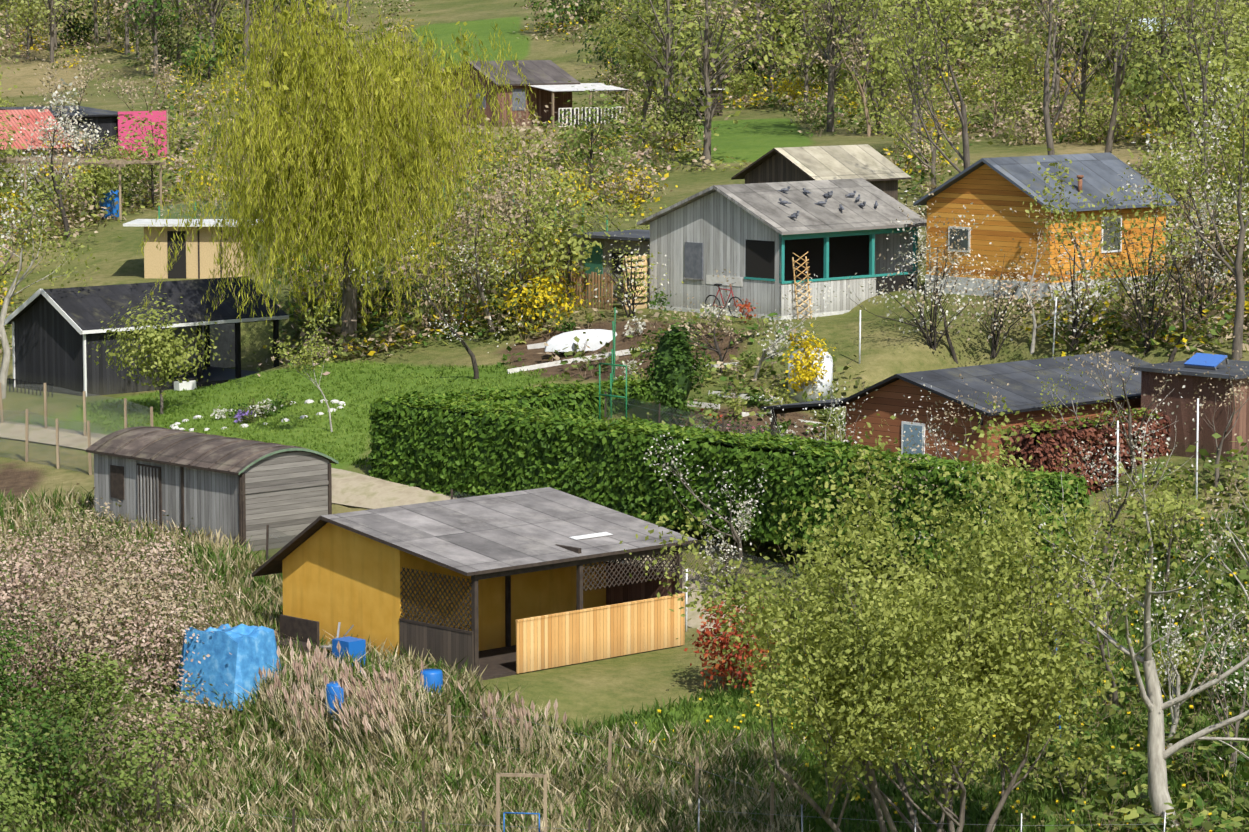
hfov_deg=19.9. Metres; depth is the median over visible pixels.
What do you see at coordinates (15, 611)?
dry bush
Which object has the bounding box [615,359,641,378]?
plant bed
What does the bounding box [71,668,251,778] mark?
edge bush
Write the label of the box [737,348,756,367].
plant bed
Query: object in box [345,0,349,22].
tree
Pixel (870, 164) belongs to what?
tan shed roof
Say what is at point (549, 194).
tree
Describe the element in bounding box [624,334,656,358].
plant bed
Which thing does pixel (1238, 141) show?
bush
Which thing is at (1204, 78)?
tall tree
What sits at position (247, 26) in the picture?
tree
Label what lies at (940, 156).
bush
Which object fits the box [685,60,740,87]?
bush
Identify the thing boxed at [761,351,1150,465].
brown shed
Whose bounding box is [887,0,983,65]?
tree
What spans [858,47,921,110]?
tree
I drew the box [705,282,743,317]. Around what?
bicycle
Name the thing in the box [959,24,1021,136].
tree
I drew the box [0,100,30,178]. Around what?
tree
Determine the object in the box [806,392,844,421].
plant bed
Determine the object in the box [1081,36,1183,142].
tree
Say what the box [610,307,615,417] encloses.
green metal pole
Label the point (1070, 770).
bush
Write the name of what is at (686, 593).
white stakes
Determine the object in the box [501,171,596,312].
tree
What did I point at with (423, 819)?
fence
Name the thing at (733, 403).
plant bed
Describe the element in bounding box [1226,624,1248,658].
tree
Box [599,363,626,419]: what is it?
green gate
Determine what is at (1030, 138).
bush
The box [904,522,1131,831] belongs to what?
big shrub
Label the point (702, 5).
tree
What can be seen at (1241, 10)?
tree
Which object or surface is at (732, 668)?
red bush
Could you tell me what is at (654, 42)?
tree
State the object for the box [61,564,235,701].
dry bush
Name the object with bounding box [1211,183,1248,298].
tree
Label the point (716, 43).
tree
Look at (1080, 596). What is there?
bush
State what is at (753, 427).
tulip plant
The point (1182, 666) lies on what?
bush
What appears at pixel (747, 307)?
plant bed
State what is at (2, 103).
tree
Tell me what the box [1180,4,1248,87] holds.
tree
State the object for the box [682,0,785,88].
tree
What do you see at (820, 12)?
tree
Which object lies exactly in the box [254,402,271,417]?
flower
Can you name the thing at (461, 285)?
bush
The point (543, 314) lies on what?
bush
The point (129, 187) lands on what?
bush
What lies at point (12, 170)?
bush
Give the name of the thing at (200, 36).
tree
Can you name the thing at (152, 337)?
round tree
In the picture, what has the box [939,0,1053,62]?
tree
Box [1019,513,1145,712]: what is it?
tree
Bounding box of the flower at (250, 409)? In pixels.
[238,406,260,419]
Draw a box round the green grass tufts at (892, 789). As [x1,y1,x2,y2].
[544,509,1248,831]
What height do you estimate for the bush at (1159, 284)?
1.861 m
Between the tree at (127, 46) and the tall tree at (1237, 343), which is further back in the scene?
the tree at (127, 46)
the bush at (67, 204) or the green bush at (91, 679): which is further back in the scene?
the bush at (67, 204)
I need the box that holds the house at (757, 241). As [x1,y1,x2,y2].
[637,178,926,319]
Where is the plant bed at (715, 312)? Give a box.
[705,303,737,319]
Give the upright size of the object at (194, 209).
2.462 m
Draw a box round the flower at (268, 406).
[258,395,282,412]
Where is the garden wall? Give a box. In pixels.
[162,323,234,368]
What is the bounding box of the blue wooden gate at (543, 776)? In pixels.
[496,773,546,831]
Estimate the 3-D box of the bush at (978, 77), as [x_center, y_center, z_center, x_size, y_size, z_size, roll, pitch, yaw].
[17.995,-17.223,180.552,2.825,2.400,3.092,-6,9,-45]
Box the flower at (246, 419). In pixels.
[238,413,259,423]
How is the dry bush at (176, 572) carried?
on the terrain at (870, 348)
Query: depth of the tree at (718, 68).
184.82 m
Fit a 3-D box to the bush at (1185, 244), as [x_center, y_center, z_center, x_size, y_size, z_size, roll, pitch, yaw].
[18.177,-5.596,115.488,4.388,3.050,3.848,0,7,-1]
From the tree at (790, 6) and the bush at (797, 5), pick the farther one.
the bush at (797, 5)
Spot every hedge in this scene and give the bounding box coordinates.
[366,375,1091,582]
[451,489,804,612]
[997,407,1171,494]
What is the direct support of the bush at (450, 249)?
on the terrain at (870, 348)
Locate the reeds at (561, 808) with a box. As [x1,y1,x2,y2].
[102,734,809,831]
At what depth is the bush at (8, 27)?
270.46 m
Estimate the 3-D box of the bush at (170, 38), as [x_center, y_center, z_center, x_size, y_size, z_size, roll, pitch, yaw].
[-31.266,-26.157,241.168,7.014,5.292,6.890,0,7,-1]
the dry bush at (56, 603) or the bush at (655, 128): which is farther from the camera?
the bush at (655, 128)
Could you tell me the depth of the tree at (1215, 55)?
151.14 m
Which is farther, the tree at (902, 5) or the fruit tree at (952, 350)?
the tree at (902, 5)
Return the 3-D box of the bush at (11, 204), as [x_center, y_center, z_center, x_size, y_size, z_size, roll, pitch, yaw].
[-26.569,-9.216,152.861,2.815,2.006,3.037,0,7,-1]
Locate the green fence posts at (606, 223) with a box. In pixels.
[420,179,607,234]
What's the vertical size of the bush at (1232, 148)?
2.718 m
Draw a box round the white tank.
[788,347,832,401]
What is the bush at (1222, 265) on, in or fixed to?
on the terrain at (870, 348)
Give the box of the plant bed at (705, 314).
[699,302,718,317]
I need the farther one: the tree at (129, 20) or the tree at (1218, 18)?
the tree at (129, 20)
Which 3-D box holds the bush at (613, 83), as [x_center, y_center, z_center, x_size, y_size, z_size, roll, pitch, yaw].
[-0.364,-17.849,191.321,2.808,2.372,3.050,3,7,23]
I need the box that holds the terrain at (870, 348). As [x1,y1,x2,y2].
[0,0,1248,831]
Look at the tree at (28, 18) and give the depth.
258.57 m
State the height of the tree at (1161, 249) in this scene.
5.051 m
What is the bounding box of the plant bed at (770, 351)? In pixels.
[762,339,784,359]
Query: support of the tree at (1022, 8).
on the terrain at (870, 348)
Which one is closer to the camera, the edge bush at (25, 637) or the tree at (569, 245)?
the edge bush at (25, 637)
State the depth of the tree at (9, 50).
197.58 m
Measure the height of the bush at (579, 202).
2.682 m
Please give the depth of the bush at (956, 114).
165.09 m
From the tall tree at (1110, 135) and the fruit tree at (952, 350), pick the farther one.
the tall tree at (1110, 135)
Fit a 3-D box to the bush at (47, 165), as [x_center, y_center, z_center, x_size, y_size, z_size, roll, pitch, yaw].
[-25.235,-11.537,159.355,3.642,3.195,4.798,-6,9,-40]
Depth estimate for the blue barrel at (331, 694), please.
77.92 m
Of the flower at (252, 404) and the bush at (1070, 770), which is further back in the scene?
the flower at (252, 404)
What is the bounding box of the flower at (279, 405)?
[270,388,287,409]
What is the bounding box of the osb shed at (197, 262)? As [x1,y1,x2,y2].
[123,219,263,278]
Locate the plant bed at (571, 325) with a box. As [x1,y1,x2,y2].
[555,317,581,331]
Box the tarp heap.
[175,624,280,709]
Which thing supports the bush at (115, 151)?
on the terrain at (870, 348)
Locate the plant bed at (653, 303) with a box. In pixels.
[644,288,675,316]
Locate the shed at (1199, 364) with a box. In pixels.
[1131,353,1248,461]
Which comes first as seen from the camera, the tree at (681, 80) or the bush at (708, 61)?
the tree at (681, 80)
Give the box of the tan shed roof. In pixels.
[731,144,911,200]
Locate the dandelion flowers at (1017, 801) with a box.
[626,517,1246,831]
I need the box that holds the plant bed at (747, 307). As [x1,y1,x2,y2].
[734,298,757,322]
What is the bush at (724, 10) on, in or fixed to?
on the terrain at (870, 348)
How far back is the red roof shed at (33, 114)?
161.07 m
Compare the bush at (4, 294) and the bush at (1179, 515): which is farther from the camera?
the bush at (4, 294)
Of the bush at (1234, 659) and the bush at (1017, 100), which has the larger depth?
the bush at (1017, 100)
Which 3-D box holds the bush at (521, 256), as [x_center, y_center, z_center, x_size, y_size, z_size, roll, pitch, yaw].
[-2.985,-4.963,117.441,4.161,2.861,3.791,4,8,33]
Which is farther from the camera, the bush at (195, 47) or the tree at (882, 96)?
the bush at (195, 47)
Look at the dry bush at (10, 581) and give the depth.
87.39 m
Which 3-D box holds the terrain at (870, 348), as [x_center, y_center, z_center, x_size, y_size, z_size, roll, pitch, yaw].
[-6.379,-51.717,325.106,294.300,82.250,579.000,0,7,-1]
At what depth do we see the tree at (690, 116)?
158.59 m
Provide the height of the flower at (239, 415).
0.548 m
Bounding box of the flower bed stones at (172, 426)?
[170,399,345,430]
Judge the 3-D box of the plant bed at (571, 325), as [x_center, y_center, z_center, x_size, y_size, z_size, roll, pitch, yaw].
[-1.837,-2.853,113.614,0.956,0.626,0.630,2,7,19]
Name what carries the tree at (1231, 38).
on the terrain at (870, 348)
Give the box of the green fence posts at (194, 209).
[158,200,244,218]
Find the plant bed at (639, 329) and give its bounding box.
[623,309,645,337]
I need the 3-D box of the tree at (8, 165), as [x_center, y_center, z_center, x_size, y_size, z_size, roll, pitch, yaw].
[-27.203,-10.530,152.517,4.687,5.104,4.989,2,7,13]
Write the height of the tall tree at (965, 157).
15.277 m
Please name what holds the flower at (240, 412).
on the lawn grass at (313, 421)
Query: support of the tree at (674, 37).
on the terrain at (870, 348)
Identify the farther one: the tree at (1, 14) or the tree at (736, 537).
the tree at (1, 14)
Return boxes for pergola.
[0,155,165,221]
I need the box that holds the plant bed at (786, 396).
[765,384,797,417]
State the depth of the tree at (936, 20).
187.25 m
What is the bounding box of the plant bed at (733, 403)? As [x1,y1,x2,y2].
[721,393,748,419]
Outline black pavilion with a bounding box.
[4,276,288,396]
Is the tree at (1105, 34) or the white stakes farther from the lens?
the tree at (1105, 34)
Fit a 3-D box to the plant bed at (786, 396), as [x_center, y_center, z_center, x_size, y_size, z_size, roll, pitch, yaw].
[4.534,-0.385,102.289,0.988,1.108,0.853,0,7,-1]
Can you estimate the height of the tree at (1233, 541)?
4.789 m
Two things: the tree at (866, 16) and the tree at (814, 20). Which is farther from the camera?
the tree at (866, 16)
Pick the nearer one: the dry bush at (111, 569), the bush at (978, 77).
the dry bush at (111, 569)
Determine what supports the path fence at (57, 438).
on the terrain at (870, 348)
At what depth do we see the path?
98.04 m
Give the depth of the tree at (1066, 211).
108.43 m
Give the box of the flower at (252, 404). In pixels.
[245,398,266,413]
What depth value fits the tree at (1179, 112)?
136.95 m
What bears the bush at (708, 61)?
on the terrain at (870, 348)
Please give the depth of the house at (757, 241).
113.79 m
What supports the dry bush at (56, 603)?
on the terrain at (870, 348)
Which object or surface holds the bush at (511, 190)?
on the terrain at (870, 348)
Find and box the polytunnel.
[544,329,616,351]
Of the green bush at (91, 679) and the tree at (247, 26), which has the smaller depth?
the green bush at (91, 679)
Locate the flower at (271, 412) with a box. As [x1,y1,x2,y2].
[259,405,279,415]
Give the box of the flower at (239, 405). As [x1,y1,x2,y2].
[228,403,248,418]
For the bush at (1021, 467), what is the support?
on the terrain at (870, 348)
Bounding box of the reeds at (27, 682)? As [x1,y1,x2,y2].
[0,553,276,747]
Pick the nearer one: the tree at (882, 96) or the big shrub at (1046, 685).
the big shrub at (1046, 685)
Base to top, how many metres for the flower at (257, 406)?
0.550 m
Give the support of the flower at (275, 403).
on the lawn grass at (313, 421)
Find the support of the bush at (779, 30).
on the terrain at (870, 348)
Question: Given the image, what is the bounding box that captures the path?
[0,420,801,644]
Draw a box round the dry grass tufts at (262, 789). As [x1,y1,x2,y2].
[0,483,821,831]
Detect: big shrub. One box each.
[619,431,980,831]
[676,491,1029,831]
[712,541,973,831]
[765,414,1051,831]
[778,415,1089,831]
[786,531,1044,831]
[847,391,1190,831]
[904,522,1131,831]
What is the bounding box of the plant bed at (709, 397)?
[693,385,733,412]
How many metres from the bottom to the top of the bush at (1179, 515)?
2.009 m
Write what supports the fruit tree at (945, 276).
on the terrain at (870, 348)
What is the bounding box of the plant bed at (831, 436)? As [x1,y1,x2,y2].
[821,426,843,440]
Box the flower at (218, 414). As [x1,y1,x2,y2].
[210,405,231,418]
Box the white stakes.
[685,298,1198,631]
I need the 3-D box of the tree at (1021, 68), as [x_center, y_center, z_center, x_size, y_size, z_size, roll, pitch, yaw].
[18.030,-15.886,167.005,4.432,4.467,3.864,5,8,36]
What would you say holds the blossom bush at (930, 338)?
on the terrain at (870, 348)
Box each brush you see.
[0,0,1248,376]
[688,433,1248,831]
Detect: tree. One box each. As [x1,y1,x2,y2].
[0,0,66,58]
[0,6,32,73]
[0,13,14,68]
[0,30,19,106]
[0,72,85,240]
[0,87,32,106]
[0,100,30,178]
[0,115,44,209]
[0,145,107,398]
[0,168,53,271]
[0,178,16,203]
[0,224,47,284]
[0,225,29,286]
[0,250,27,290]
[3,0,61,46]
[4,0,9,38]
[13,0,87,62]
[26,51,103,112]
[32,0,78,50]
[39,92,108,180]
[57,0,94,33]
[73,0,114,47]
[88,0,147,43]
[88,0,175,60]
[88,290,233,413]
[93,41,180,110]
[106,104,201,207]
[107,0,136,54]
[113,0,185,76]
[133,0,594,350]
[141,0,219,63]
[158,0,243,71]
[166,0,234,50]
[224,0,291,69]
[233,0,331,47]
[289,0,327,45]
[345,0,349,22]
[349,229,522,378]
[425,157,527,334]
[448,173,545,294]
[458,98,581,269]
[464,206,581,322]
[487,149,588,273]
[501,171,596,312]
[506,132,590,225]
[510,184,628,306]
[534,72,641,206]
[564,166,651,231]
[565,0,733,147]
[568,0,711,86]
[588,13,645,80]
[591,0,692,143]
[605,17,681,102]
[607,0,739,99]
[628,433,749,584]
[634,32,703,135]
[637,0,798,167]
[642,81,724,150]
[645,269,775,372]
[652,28,693,70]
[677,14,760,83]
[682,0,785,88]
[684,11,750,108]
[689,0,716,21]
[699,463,771,603]
[710,0,797,50]
[729,0,818,92]
[745,0,854,112]
[752,0,911,131]
[753,283,831,380]
[759,367,877,443]
[763,2,862,78]
[779,0,887,109]
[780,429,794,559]
[784,0,826,38]
[785,32,854,94]
[786,0,893,88]
[789,0,891,88]
[796,203,1015,363]
[798,0,915,113]
[800,0,1000,151]
[801,3,894,135]
[817,0,905,133]
[818,1,902,36]
[832,0,952,134]
[837,0,976,100]
[837,417,955,576]
[852,0,982,172]
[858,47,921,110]
[860,25,967,191]
[874,0,1009,86]
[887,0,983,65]
[887,53,963,138]
[893,0,991,82]
[894,384,966,458]
[896,193,1006,325]
[910,373,1248,826]
[915,374,1008,459]
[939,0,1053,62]
[951,0,1075,117]
[954,30,1045,120]
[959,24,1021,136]
[967,0,1066,49]
[983,0,1073,78]
[991,0,1110,121]
[994,0,1111,79]
[998,0,1151,138]
[999,472,1110,659]
[1007,19,1077,108]
[1009,204,1100,353]
[1010,0,1183,154]
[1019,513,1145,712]
[1023,148,1135,307]
[1030,446,1139,625]
[1036,351,1132,454]
[1042,0,1192,142]
[1058,0,1142,123]
[1064,308,1179,483]
[1065,397,1185,560]
[1076,41,1145,94]
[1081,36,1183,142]
[1087,0,1206,128]
[1097,0,1176,153]
[1109,34,1248,163]
[1111,2,1238,115]
[1112,5,1248,359]
[1113,0,1248,219]
[1118,163,1248,361]
[1122,47,1246,143]
[1123,459,1219,587]
[1125,159,1208,318]
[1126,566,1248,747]
[1130,97,1248,288]
[1130,101,1222,250]
[1130,156,1246,270]
[1131,43,1248,196]
[1138,108,1235,237]
[1139,0,1226,76]
[1140,0,1240,53]
[1140,5,1248,165]
[1144,0,1248,68]
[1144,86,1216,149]
[1154,0,1214,133]
[1158,0,1248,49]
[1161,34,1245,135]
[1165,19,1248,134]
[1167,1,1248,52]
[1170,434,1248,599]
[1175,10,1207,68]
[1176,136,1248,249]
[1176,161,1248,285]
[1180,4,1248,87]
[1180,565,1248,770]
[1186,312,1248,486]
[1199,578,1248,710]
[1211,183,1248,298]
[1225,0,1248,79]
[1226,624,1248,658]
[1235,209,1248,269]
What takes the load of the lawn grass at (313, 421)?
on the terrain at (870, 348)
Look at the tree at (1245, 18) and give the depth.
148.87 m
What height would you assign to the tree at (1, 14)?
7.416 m
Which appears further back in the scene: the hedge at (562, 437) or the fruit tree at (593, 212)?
the fruit tree at (593, 212)
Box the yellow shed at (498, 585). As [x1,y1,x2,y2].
[252,487,696,680]
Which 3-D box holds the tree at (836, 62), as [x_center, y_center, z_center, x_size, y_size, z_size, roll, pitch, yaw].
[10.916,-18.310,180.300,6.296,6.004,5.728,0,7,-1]
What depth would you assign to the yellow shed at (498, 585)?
83.50 m
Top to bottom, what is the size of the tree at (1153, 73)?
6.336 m
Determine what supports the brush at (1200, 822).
on the terrain at (870, 348)
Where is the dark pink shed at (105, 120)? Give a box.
[0,105,168,162]
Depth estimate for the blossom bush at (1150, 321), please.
103.58 m
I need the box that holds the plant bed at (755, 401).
[742,391,773,406]
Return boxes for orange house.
[914,152,1178,300]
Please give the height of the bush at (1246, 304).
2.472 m
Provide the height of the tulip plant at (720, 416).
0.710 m
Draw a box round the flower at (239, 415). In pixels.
[233,410,255,423]
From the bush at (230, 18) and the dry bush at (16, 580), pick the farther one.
the bush at (230, 18)
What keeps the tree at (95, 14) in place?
on the terrain at (870, 348)
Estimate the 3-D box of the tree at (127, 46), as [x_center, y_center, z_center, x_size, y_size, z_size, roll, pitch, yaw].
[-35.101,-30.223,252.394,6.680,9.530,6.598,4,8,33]
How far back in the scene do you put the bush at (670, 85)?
188.30 m
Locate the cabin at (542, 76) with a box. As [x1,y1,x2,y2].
[442,60,627,126]
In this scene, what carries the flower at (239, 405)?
on the lawn grass at (313, 421)
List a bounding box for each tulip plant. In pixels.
[667,411,684,422]
[700,409,729,426]
[726,414,747,432]
[752,423,770,433]
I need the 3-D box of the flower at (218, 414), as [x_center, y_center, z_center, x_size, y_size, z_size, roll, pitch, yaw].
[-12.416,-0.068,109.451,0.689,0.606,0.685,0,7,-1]
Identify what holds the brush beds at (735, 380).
on the terrain at (870, 348)
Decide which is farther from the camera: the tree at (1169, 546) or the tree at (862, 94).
the tree at (862, 94)
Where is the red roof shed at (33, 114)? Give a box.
[0,109,74,188]
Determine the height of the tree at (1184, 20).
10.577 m
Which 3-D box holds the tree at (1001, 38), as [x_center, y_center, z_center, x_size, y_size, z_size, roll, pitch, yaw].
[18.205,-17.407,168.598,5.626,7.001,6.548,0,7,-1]
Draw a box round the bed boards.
[507,342,824,433]
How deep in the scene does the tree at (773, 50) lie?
189.14 m
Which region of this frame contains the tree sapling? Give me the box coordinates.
[266,297,344,431]
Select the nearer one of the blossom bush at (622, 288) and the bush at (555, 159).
the blossom bush at (622, 288)
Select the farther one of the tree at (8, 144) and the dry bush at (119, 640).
the tree at (8, 144)
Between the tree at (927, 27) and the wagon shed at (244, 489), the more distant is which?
the tree at (927, 27)
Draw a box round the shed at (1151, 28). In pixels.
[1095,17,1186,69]
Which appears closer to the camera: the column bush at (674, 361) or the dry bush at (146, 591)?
the dry bush at (146, 591)
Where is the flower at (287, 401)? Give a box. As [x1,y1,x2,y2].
[278,395,296,405]
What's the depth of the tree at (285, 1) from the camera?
239.85 m
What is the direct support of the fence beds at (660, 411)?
on the terrain at (870, 348)
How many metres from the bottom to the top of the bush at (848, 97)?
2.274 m
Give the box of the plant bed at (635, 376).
[627,364,653,380]
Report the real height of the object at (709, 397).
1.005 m
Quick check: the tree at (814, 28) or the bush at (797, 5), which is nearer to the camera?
the tree at (814, 28)
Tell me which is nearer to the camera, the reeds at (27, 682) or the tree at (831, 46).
the reeds at (27, 682)
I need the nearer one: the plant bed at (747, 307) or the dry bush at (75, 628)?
the dry bush at (75, 628)
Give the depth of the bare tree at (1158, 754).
69.67 m
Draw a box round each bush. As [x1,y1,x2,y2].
[0,11,13,37]
[0,145,51,188]
[0,183,40,220]
[0,223,23,271]
[0,279,12,308]
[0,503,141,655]
[0,518,112,620]
[0,552,47,616]
[0,556,138,667]
[0,581,97,744]
[0,583,83,697]
[0,606,103,708]
[0,615,38,737]
[0,653,181,827]
[0,664,133,824]
[0,706,70,831]
[0,745,57,831]
[1,549,136,627]
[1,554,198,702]
[1,567,182,691]
[6,171,59,208]
[10,483,146,584]
[13,123,102,182]
[22,638,168,742]
[24,652,249,831]
[37,0,106,46]
[39,184,90,222]
[43,0,91,18]
[43,522,199,633]
[47,170,102,212]
[53,150,133,222]
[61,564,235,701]
[68,551,251,664]
[69,510,215,609]
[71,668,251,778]
[75,136,132,171]
[81,148,149,202]
[84,127,153,179]
[91,0,186,45]
[113,1,206,63]
[160,16,259,79]
[162,0,235,24]
[182,1,267,57]
[237,0,293,16]
[257,9,343,62]
[275,0,337,17]
[386,245,509,318]
[407,237,528,313]
[410,204,497,256]
[424,173,491,227]
[429,228,499,267]
[458,223,603,293]
[459,222,523,270]
[463,196,534,241]
[465,264,599,332]
[475,161,552,224]
[502,267,592,317]
[506,197,578,268]
[514,0,617,32]
[518,116,612,200]
[519,160,604,217]
[529,222,578,280]
[564,0,619,21]
[566,1,681,82]
[585,230,683,317]
[589,62,639,101]
[600,158,667,203]
[606,85,660,127]
[611,37,680,100]
[628,108,703,151]
[632,314,714,425]
[642,75,696,102]
[662,0,722,20]
[681,43,758,81]
[682,0,765,42]
[684,591,789,690]
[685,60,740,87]
[715,0,791,27]
[717,19,804,91]
[725,68,764,98]
[741,0,825,44]
[765,71,827,105]
[775,0,809,15]
[779,87,841,123]
[780,323,835,399]
[813,73,885,114]
[860,231,996,350]
[883,125,951,173]
[892,190,925,258]
[897,131,962,168]
[910,87,972,127]
[927,66,987,115]
[938,239,1054,357]
[944,56,1003,96]
[980,52,1060,125]
[993,95,1085,145]
[995,459,1037,471]
[1004,581,1110,641]
[1007,82,1069,121]
[1020,223,1132,350]
[1022,718,1130,803]
[1034,54,1095,95]
[1039,97,1097,128]
[1053,211,1218,354]
[1061,247,1195,325]
[1062,72,1148,143]
[1131,209,1248,325]
[1132,479,1216,557]
[1133,642,1209,698]
[1140,260,1228,317]
[1163,137,1238,182]
[1165,186,1248,271]
[1165,202,1239,279]
[1178,202,1248,258]
[1183,267,1247,311]
[1192,633,1248,705]
[1193,240,1248,280]
[1197,276,1248,322]
[1208,103,1245,134]
[1212,118,1247,174]
[1220,122,1247,173]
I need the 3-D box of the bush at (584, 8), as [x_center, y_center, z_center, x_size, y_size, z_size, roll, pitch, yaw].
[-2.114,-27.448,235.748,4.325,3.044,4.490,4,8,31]
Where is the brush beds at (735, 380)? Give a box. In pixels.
[495,305,869,440]
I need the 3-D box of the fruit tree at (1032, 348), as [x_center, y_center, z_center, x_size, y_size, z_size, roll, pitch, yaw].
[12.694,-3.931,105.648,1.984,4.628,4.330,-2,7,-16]
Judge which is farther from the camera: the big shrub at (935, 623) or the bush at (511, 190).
the bush at (511, 190)
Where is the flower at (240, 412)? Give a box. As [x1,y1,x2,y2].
[234,407,252,418]
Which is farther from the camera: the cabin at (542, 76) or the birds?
the cabin at (542, 76)
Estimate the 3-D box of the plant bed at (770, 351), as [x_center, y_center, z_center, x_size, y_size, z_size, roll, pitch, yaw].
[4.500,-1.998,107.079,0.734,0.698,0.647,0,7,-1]
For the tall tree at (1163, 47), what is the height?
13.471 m
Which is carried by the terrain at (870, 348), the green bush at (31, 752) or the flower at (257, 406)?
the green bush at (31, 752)
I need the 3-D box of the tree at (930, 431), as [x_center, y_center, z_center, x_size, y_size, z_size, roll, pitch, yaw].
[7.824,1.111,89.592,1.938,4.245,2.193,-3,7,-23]
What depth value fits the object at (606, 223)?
131.25 m
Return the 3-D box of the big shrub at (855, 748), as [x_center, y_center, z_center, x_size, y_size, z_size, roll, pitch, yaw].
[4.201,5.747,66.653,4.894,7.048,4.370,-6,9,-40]
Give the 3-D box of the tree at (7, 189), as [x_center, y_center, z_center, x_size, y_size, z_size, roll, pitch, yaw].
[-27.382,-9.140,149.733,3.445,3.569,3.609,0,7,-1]
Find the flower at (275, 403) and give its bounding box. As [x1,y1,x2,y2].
[262,400,289,411]
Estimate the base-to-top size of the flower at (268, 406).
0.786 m
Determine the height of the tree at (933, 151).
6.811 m
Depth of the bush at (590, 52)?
199.72 m
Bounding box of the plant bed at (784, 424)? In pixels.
[767,418,790,435]
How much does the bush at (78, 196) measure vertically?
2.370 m
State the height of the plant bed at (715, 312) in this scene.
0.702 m
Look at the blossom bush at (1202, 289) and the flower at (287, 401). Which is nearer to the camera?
the blossom bush at (1202, 289)
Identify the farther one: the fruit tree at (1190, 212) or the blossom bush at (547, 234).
the blossom bush at (547, 234)
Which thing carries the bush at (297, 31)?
on the terrain at (870, 348)
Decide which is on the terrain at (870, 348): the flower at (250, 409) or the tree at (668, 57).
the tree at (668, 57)
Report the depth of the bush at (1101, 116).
152.23 m
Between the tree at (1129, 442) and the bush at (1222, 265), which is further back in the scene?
the bush at (1222, 265)
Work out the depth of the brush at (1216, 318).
149.33 m
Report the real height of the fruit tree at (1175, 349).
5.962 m
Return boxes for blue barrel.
[99,190,118,218]
[325,681,347,718]
[420,669,442,695]
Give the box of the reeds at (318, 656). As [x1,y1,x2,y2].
[258,637,566,765]
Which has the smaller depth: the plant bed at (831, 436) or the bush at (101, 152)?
the plant bed at (831, 436)
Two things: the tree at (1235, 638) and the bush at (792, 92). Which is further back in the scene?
the bush at (792, 92)
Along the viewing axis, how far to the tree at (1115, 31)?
152.51 m
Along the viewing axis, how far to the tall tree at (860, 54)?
163.16 m
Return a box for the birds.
[778,186,877,219]
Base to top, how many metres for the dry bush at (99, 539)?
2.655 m
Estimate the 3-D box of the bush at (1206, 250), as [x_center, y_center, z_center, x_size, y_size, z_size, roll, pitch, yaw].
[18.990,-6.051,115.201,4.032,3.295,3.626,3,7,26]
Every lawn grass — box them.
[75,358,573,467]
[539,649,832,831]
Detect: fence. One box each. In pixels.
[0,382,153,437]
[0,409,114,474]
[157,792,590,831]
[266,525,291,574]
[343,690,773,831]
[698,798,1165,831]
[1055,588,1060,744]
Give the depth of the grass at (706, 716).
78.27 m
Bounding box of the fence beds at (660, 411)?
[604,391,827,443]
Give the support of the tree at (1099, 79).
on the terrain at (870, 348)
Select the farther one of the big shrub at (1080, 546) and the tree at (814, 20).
the tree at (814, 20)
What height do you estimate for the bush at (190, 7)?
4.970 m
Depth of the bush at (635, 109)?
174.02 m
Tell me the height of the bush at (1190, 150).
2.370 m
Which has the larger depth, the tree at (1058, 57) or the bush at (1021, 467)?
the tree at (1058, 57)
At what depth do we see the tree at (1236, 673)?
70.49 m
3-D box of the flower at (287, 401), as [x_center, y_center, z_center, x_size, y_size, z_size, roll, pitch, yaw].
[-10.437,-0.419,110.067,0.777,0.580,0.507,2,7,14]
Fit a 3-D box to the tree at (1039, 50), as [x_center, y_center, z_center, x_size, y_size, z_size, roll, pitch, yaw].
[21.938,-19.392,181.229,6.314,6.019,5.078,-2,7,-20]
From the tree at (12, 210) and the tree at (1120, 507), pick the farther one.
the tree at (12, 210)
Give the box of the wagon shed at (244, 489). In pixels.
[86,426,338,551]
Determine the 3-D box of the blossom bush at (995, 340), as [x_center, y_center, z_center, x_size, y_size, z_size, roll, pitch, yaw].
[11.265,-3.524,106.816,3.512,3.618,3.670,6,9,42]
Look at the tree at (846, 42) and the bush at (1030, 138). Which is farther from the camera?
the tree at (846, 42)
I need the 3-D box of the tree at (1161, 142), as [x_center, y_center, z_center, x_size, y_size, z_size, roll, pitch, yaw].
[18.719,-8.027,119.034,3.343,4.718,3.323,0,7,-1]
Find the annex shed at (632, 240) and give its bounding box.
[532,229,649,309]
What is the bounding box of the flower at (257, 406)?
[253,405,265,417]
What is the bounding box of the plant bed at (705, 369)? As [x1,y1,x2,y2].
[692,360,716,375]
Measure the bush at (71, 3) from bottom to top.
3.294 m
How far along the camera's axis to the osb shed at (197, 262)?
134.92 m

